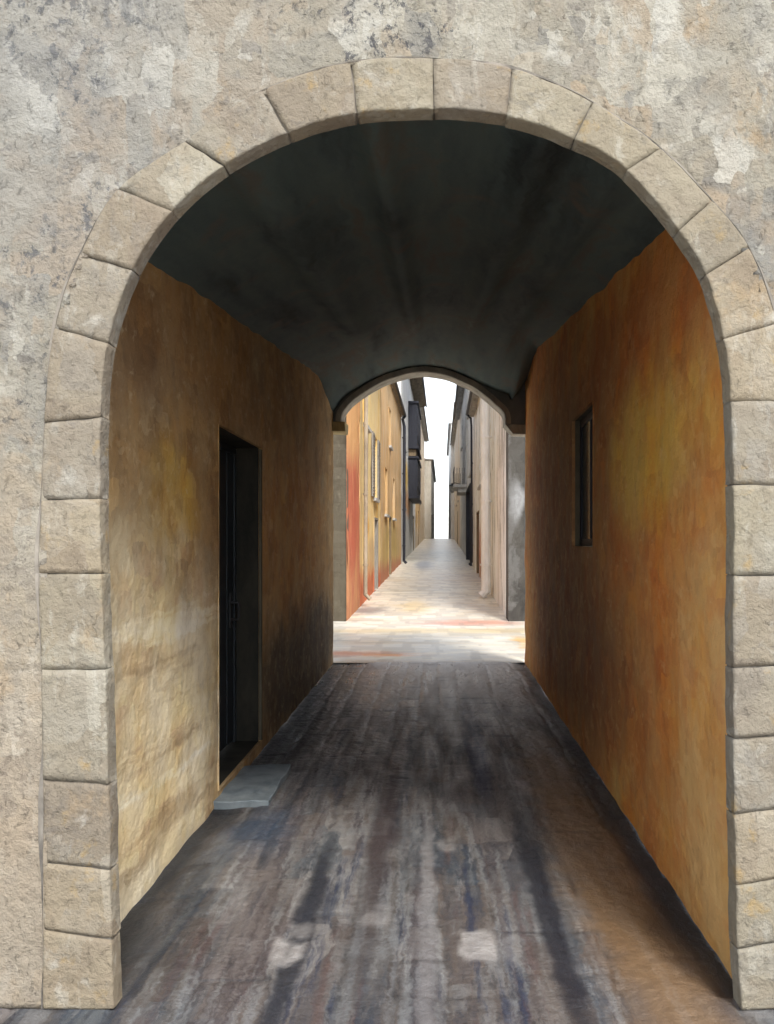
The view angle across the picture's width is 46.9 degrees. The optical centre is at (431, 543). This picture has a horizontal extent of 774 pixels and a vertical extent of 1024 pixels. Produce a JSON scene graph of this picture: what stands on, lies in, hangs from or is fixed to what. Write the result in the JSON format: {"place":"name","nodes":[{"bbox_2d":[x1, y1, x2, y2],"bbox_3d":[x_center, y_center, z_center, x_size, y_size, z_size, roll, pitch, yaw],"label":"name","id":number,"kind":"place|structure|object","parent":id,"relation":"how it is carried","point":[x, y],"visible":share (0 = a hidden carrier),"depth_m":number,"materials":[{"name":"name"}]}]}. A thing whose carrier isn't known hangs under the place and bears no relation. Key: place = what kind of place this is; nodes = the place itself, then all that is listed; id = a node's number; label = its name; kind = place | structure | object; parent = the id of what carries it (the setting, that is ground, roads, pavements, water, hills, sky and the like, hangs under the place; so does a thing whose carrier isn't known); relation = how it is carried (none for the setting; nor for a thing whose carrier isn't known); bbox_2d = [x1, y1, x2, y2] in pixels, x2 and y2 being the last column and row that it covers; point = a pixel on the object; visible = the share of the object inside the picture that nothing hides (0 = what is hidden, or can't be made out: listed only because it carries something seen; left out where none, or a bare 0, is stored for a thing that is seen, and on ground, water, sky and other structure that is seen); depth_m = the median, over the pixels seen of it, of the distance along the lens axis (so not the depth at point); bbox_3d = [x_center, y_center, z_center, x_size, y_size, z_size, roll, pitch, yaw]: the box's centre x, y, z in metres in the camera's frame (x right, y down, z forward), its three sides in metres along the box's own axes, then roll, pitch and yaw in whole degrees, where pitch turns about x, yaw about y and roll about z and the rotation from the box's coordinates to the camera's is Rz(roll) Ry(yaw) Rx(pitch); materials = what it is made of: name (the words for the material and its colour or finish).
{"place":"outdoors","nodes":[
{"label":"outdoors","id":0,"kind":"place"},
{"bbox_2d":[0,661,773,1023],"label":"path","id":1,"kind":"structure","parent":0,"point":[434,843],"depth_m":4.09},
{"bbox_2d":[107,262,333,921],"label":"passage wall","id":2,"kind":"structure","parent":1,"relation":"on","point":[220,499],"depth_m":5.15,"materials":[{"name":"paint"}]},
{"bbox_2d":[219,449,239,752],"bbox_3d":[-1.518,0.420,6.229,0.120,2.200,1.286,0,0,0],"label":"door","id":3,"kind":"structure","parent":2,"relation":"in","point":[226,602],"depth_m":6.66,"materials":[{"name":"blue paint"}]},
{"bbox_2d":[148,118,664,411],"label":"vaulted ceiling","id":4,"kind":"structure","parent":2,"relation":"on","point":[341,263],"depth_m":5.22,"materials":[{"name":"grey paint"}]},
{"bbox_2d":[332,366,525,436],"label":"end arch","id":5,"kind":"structure","parent":2,"relation":"attached to","point":[512,412],"depth_m":11.99,"materials":[{"name":"grey stone"}]},
{"bbox_2d":[213,764,290,808],"bbox_3d":[-1.176,1.602,5.883,0.374,0.070,0.898,0,0,0],"label":"doorstep","id":6,"kind":"object","parent":1,"relation":"on","point":[254,786],"visible":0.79,"depth_m":5.75,"materials":[{"name":"grey stone"}]},
{"bbox_2d":[0,0,773,1008],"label":"front wall","id":7,"kind":"structure","parent":1,"relation":"on","point":[102,102],"depth_m":3.06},
{"bbox_2d":[34,56,773,1009],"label":"stone arch","id":8,"kind":"structure","parent":7,"relation":"attached to","point":[136,220],"depth_m":3.05,"materials":[{"name":"beige stone"}]},
{"bbox_2d":[525,229,731,977],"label":"passage wall","id":9,"kind":"structure","parent":1,"relation":"on","point":[625,545],"depth_m":4.82,"materials":[{"name":"paint"}]},
{"bbox_2d":[580,410,592,545],"bbox_3d":[1.249,-0.501,6.958,0.025,1.050,1.052,0,0,1],"label":"window","id":10,"kind":"structure","parent":9,"relation":"in","point":[586,424],"depth_m":7.19,"materials":[{"name":"black glass"}]},
{"bbox_2d":[333,539,524,662],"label":"street","id":11,"kind":"structure","parent":0,"point":[427,602],"depth_m":18.24,"materials":[{"name":"beige stone"}]},
{"bbox_2d":[333,417,347,620],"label":"court wall","id":12,"kind":"structure","parent":11,"relation":"on","point":[340,490],"depth_m":18.28,"materials":[{"name":"grey stone"}]},
{"bbox_2d":[506,432,525,620],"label":"court wall","id":13,"kind":"structure","parent":11,"relation":"on","point":[515,530],"depth_m":18.28,"materials":[{"name":"stone"}]},
{"bbox_2d":[424,377,455,538],"label":"sky","id":14,"kind":"structure","parent":0,"point":[440,394],"materials":[{"name":"white"}]},
{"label":"ground","id":15,"kind":"structure","parent":0,"visible":0},
{"bbox_2d":[346,402,359,620],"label":"terracotta house","id":16,"kind":"structure","parent":15,"relation":"on","point":[353,530],"depth_m":19.72,"materials":[{"name":"paint"}]},
{"bbox_2d":[359,389,380,605],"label":"yellow house","id":17,"kind":"structure","parent":15,"relation":"on","point":[369,477],"depth_m":24.16,"materials":[{"name":"paint"}]},
{"bbox_2d":[374,517,377,591],"bbox_3d":[-1.757,0.330,26.267,0.267,2.158,1.400,0,0,0],"label":"door","id":18,"kind":"structure","parent":17,"relation":"in","point":[375,519],"depth_m":26.91,"materials":[{"name":"wood"}]},
{"bbox_2d":[373,497,379,502],"bbox_3d":[-1.613,-1.253,25.986,0.096,0.086,1.559,0,0,1],"label":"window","id":19,"kind":"structure","parent":17,"relation":"in","point":[375,499],"depth_m":25.52,"materials":[{"name":"glass"}]},
{"bbox_2d":[380,382,406,583],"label":"tan house","id":20,"kind":"structure","parent":15,"relation":"on","point":[392,411],"depth_m":34.41,"materials":[{"name":"paint"}]},
{"bbox_2d":[389,516,390,574],"bbox_3d":[-1.671,0.113,33.152,0.267,2.224,1.400,0,0,0],"label":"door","id":21,"kind":"structure","parent":20,"relation":"in","point":[390,516],"depth_m":33.79,"materials":[{"name":"wood"}]},
{"bbox_2d":[397,377,426,562],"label":"white house","id":22,"kind":"structure","parent":15,"relation":"on","point":[412,393],"depth_m":50.90,"materials":[{"name":"paint"}]},
{"bbox_2d":[413,516,413,549],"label":"door","id":23,"kind":"structure","parent":22,"relation":"in","point":[413,516],"depth_m":60.11,"materials":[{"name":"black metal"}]},
{"bbox_2d":[408,401,421,503],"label":"bay window","id":24,"kind":"structure","parent":22,"relation":"in","point":[414,414],"depth_m":50.90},
{"bbox_2d":[415,408,428,547],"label":"beige house","id":25,"kind":"structure","parent":15,"relation":"on","point":[419,523],"depth_m":82.60,"materials":[{"name":"paint"}]},
{"bbox_2d":[418,511,418,544],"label":"door","id":26,"kind":"structure","parent":25,"relation":"in","point":[418,511],"depth_m":72.17,"materials":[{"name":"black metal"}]},
{"bbox_2d":[424,458,435,538],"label":"pale house","id":27,"kind":"structure","parent":15,"relation":"on","point":[429,474],"depth_m":96.06,"materials":[{"name":"paint"}]},
{"bbox_2d":[446,422,453,538],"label":"pale house","id":28,"kind":"structure","parent":15,"relation":"on","point":[450,452],"depth_m":101.19,"materials":[{"name":"white paint"}]},
{"bbox_2d":[450,402,459,546],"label":"pale house","id":29,"kind":"structure","parent":15,"relation":"on","point":[455,437],"depth_m":79.56,"materials":[{"name":"paint"}]},
{"bbox_2d":[457,511,457,543],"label":"door","id":30,"kind":"structure","parent":29,"relation":"in","point":[457,511],"depth_m":76.10,"materials":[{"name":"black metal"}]},
{"bbox_2d":[452,385,474,568],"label":"grey house","id":31,"kind":"structure","parent":15,"relation":"on","point":[462,488],"depth_m":50.77,"materials":[{"name":"paint"}]},
{"bbox_2d":[449,483,458,492],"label":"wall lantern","id":32,"kind":"object","parent":31,"relation":"attached to","point":[451,487],"depth_m":55.75,"materials":[{"name":"black metal"}]},
{"bbox_2d":[466,483,472,565],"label":"door","id":33,"kind":"structure","parent":31,"relation":"in","point":[468,492],"depth_m":46.23,"materials":[{"name":"paint"}]},
{"bbox_2d":[466,391,505,615],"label":"cream house","id":34,"kind":"structure","parent":15,"relation":"on","point":[490,501],"depth_m":23.65,"materials":[{"name":"paint"}]},
{"bbox_2d":[476,511,478,572],"bbox_3d":[1.851,0.013,33.573,0.250,2.424,2.221,0,0,1],"label":"door","id":35,"kind":"structure","parent":34,"relation":"in","point":[477,513],"depth_m":34.63,"materials":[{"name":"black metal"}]}
]}

